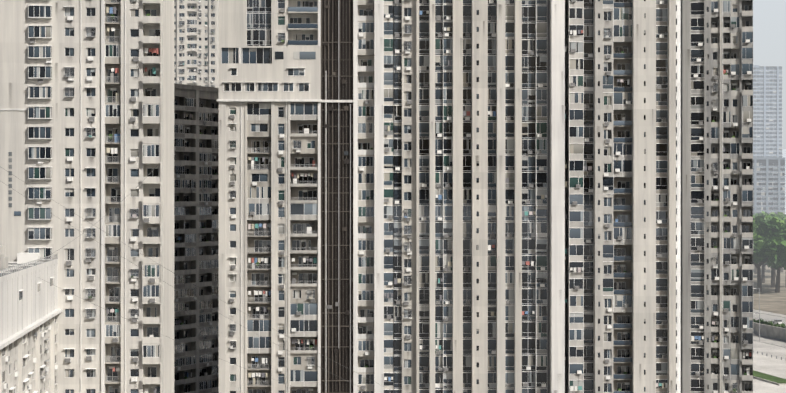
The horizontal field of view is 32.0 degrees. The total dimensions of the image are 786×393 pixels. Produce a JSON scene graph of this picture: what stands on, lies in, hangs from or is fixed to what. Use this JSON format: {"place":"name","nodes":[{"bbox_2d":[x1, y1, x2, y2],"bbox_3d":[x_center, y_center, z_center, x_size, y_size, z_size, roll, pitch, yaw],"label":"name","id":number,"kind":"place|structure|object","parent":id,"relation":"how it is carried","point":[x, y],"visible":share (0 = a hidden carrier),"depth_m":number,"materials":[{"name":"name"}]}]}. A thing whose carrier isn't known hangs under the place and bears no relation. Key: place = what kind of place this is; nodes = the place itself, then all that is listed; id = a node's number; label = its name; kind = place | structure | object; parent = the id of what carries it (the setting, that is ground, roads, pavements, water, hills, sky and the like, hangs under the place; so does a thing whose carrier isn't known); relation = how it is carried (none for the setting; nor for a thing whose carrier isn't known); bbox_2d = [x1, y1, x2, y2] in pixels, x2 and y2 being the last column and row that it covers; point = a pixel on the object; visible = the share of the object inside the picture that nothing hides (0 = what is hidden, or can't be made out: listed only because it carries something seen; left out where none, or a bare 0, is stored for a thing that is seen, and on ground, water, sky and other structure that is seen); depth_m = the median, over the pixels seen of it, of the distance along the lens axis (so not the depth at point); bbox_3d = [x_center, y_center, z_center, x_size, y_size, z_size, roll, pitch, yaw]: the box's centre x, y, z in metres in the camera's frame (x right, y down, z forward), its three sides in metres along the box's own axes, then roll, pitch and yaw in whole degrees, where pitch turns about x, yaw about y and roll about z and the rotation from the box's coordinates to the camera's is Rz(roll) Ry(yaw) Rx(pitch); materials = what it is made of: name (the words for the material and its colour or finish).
{"place":"outdoors","nodes":[
{"label":"outdoors","id":0,"kind":"place"},
{"bbox_2d":[219,102,320,392],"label":"tower","id":1,"kind":"structure","parent":0,"point":[269,214],"depth_m":246.69,"materials":[{"name":"white concrete"}]},
{"bbox_2d":[217,0,321,102],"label":"tower","id":2,"kind":"structure","parent":1,"relation":"on","point":[269,50],"depth_m":246.44,"materials":[{"name":"grey concrete"}]},
{"bbox_2d":[753,264,785,392],"bbox_3d":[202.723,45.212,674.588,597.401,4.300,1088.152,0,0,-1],"label":"ground","id":3,"kind":"structure","parent":0,"point":[769,373],"depth_m":449.55,"materials":[{"name":"concrete"}]},
{"bbox_2d":[753,235,773,261],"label":"tree","id":4,"kind":"object","parent":3,"relation":"on","point":[760,252],"visible":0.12,"depth_m":610.14,"materials":[{"name":"green plant"}]},
{"bbox_2d":[761,262,770,282],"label":"tree","id":5,"kind":"object","parent":3,"relation":"on","point":[763,274],"depth_m":691.03,"materials":[{"name":"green plant"}]},
{"bbox_2d":[753,319,784,327],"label":"planter shrubs","id":6,"kind":"object","parent":3,"relation":"on","point":[770,323],"visible":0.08,"depth_m":464.25,"materials":[{"name":"green plant"}]},
{"bbox_2d":[753,217,785,292],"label":"tree","id":7,"kind":"object","parent":3,"relation":"on","point":[776,248],"visible":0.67,"depth_m":615.25,"materials":[{"name":"green plant"}]},
{"bbox_2d":[753,218,785,291],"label":"tree","id":8,"kind":"object","parent":3,"relation":"on","point":[755,231],"visible":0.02,"depth_m":627.48,"materials":[{"name":"green plant"}]},
{"bbox_2d":[753,288,785,359],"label":"street furniture","id":9,"kind":"object","parent":3,"relation":"on","point":[759,323],"visible":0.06,"depth_m":448.77,"materials":[{"name":"grey metal"}]},
{"bbox_2d":[753,211,785,273],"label":"tree","id":10,"kind":"object","parent":3,"relation":"on","point":[763,213],"depth_m":768.95,"materials":[{"name":"green plant"}]},
{"bbox_2d":[753,212,785,221],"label":"tree","id":11,"kind":"object","parent":3,"relation":"on","point":[772,214],"depth_m":730.78,"materials":[{"name":"green plant"}]},
{"bbox_2d":[754,215,785,287],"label":"tree","id":12,"kind":"object","parent":3,"relation":"on","point":[760,218],"depth_m":655.67,"materials":[{"name":"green plant"}]},
{"bbox_2d":[773,319,781,323],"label":"car","id":13,"kind":"object","parent":3,"relation":"on","point":[778,321],"visible":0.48,"depth_m":469.50,"materials":[{"name":"white"}]},
{"bbox_2d":[776,212,785,271],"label":"tree","id":14,"kind":"object","parent":3,"relation":"on","point":[784,216],"depth_m":791.66,"materials":[{"name":"green plant"}]},
{"bbox_2d":[753,0,785,148],"label":"sky","id":15,"kind":"structure","parent":0,"point":[769,16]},
{"label":"ground","id":16,"kind":"structure","parent":0,"visible":0},
{"bbox_2d":[0,246,61,392],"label":"building","id":17,"kind":"structure","parent":16,"relation":"on","point":[30,311],"depth_m":180.65,"materials":[{"name":"white concrete"}]},
{"bbox_2d":[0,0,173,392],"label":"tower","id":18,"kind":"structure","parent":16,"relation":"on","point":[86,110],"depth_m":204.87,"materials":[{"name":"beige concrete"}]},
{"bbox_2d":[174,83,218,392],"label":"tower","id":19,"kind":"structure","parent":16,"relation":"on","point":[196,185],"depth_m":299.62,"materials":[{"name":"grey"}]},
{"bbox_2d":[174,0,218,87],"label":"tower","id":20,"kind":"structure","parent":16,"relation":"on","point":[196,42],"depth_m":515.49,"materials":[{"name":"white concrete"}]},
{"bbox_2d":[321,0,355,392],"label":"tower louvre","id":21,"kind":"object","parent":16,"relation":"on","point":[338,182],"visible":1,"depth_m":247.29,"materials":[{"name":"black metal"}]},
{"bbox_2d":[356,0,564,392],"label":"tower","id":22,"kind":"structure","parent":16,"relation":"on","point":[460,149],"depth_m":247.50,"materials":[{"name":"grey concrete"}]},
{"bbox_2d":[565,0,675,392],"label":"tower","id":23,"kind":"structure","parent":16,"relation":"on","point":[620,162],"depth_m":247.96,"materials":[{"name":"grey concrete"}]},
{"bbox_2d":[676,0,680,392],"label":"tower","id":24,"kind":"structure","parent":16,"relation":"on","point":[678,196],"depth_m":303.65,"materials":[{"name":"grey concrete"}]},
{"bbox_2d":[681,0,752,392],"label":"tower","id":25,"kind":"structure","parent":16,"relation":"on","point":[716,196],"depth_m":259.44,"materials":[{"name":"white concrete"}]},
{"bbox_2d":[753,65,781,156],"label":"tower","id":26,"kind":"structure","parent":16,"relation":"on","point":[767,111],"depth_m":1154.67,"materials":[{"name":"white concrete"}]},
{"bbox_2d":[753,157,784,214],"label":"tower","id":27,"kind":"structure","parent":16,"relation":"on","point":[768,185],"depth_m":1003.70,"materials":[{"name":"grey concrete"}]},
{"bbox_2d":[782,149,785,213],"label":"tower","id":28,"kind":"structure","parent":16,"relation":"on","point":[783,152],"depth_m":2111.73,"materials":[{"name":"grey"}]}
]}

